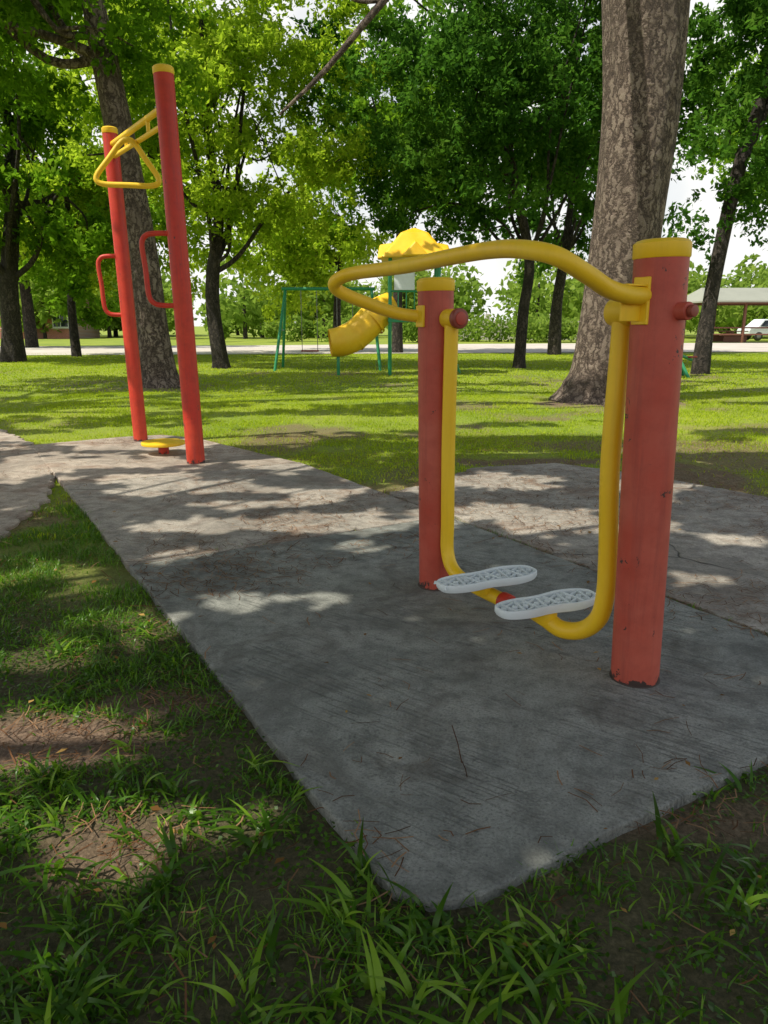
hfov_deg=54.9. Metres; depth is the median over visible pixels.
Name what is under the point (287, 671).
concrete slab
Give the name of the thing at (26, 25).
broadleaf tree
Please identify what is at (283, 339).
leg
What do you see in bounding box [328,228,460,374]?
playground tower
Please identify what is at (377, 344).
leg
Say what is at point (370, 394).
lawn grass
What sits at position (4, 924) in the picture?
fallen leaves
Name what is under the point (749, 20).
broadleaf tree
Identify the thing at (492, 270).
sky
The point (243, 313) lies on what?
distant trees
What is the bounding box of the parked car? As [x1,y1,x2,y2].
[737,319,767,340]
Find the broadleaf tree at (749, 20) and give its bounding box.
[662,0,767,373]
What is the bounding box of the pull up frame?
[93,63,204,463]
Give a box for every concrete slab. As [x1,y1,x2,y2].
[31,435,295,487]
[64,462,418,572]
[129,519,767,911]
[389,463,767,635]
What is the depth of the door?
67.01 m
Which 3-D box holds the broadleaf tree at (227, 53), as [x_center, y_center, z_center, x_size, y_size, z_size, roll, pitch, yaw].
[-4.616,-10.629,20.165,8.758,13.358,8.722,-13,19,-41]
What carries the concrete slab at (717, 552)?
on the ground at (632, 954)
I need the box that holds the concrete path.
[0,429,55,538]
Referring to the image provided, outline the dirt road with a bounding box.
[25,343,767,354]
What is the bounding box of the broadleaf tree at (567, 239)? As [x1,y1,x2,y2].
[434,43,708,354]
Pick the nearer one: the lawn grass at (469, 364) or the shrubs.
the lawn grass at (469, 364)
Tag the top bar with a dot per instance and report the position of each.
(323, 288)
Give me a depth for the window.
66.78 m
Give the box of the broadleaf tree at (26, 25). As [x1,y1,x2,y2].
[0,0,213,388]
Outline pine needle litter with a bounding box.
[0,432,767,1023]
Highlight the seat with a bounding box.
[301,350,318,351]
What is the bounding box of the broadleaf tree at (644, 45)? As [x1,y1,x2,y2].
[279,0,689,404]
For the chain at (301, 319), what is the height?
1.650 m
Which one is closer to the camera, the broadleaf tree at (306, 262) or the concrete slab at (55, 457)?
the concrete slab at (55, 457)
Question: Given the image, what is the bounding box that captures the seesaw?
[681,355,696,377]
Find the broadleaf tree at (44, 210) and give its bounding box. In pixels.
[0,2,220,361]
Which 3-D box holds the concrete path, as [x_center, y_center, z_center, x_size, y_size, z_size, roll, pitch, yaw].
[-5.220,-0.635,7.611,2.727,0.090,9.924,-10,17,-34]
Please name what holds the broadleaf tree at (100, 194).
on the ground at (632, 954)
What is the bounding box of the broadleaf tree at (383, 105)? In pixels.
[297,0,495,352]
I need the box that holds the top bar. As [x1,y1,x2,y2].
[281,287,374,290]
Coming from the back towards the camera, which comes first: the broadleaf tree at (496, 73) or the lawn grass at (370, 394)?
the broadleaf tree at (496, 73)
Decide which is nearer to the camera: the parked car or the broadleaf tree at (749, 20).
the broadleaf tree at (749, 20)
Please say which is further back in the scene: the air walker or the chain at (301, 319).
the chain at (301, 319)
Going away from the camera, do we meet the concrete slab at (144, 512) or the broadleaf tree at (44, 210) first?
the concrete slab at (144, 512)
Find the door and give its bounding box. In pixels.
[36,318,42,338]
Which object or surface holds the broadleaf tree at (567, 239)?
on the ground at (632, 954)
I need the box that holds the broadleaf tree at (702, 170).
[677,47,767,211]
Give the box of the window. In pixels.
[53,315,67,326]
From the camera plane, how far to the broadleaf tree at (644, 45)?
11.16 m
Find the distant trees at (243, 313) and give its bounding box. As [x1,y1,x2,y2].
[19,248,767,338]
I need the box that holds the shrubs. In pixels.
[205,311,579,342]
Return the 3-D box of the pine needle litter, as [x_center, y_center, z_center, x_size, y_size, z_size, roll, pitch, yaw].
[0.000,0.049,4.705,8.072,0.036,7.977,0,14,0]
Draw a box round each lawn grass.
[0,353,767,392]
[0,391,767,539]
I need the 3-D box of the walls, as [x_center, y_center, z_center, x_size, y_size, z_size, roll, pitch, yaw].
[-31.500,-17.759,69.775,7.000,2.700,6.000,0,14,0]
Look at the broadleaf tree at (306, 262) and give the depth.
32.86 m
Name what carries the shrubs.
on the ground at (632, 954)
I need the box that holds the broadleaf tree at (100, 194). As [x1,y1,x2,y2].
[0,123,242,356]
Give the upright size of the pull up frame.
3.255 m
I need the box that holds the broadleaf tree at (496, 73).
[279,0,719,368]
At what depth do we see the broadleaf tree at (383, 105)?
30.11 m
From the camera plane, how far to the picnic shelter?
51.69 m
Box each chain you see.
[300,290,302,349]
[316,290,317,349]
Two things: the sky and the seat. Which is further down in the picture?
the seat
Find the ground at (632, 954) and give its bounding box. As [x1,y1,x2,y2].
[0,326,767,1023]
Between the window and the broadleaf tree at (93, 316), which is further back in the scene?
the window
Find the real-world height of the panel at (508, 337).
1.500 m
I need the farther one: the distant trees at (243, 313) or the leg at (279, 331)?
the distant trees at (243, 313)
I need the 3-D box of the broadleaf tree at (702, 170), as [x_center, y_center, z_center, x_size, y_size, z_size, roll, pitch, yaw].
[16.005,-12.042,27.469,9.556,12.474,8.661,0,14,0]
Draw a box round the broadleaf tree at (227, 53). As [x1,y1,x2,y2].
[20,0,400,368]
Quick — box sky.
[0,0,767,325]
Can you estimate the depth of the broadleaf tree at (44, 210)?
23.82 m
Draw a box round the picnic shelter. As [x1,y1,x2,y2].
[684,288,767,342]
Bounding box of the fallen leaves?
[0,438,763,1019]
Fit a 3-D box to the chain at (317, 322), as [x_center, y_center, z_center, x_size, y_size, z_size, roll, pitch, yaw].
[-1.880,-5.395,20.812,0.020,1.650,0.017,0,14,0]
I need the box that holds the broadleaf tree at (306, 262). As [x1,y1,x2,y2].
[223,153,392,327]
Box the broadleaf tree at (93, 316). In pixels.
[0,146,161,346]
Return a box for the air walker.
[328,237,698,688]
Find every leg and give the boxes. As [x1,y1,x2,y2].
[273,290,286,370]
[282,291,286,367]
[370,289,381,370]
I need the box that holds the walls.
[0,309,99,338]

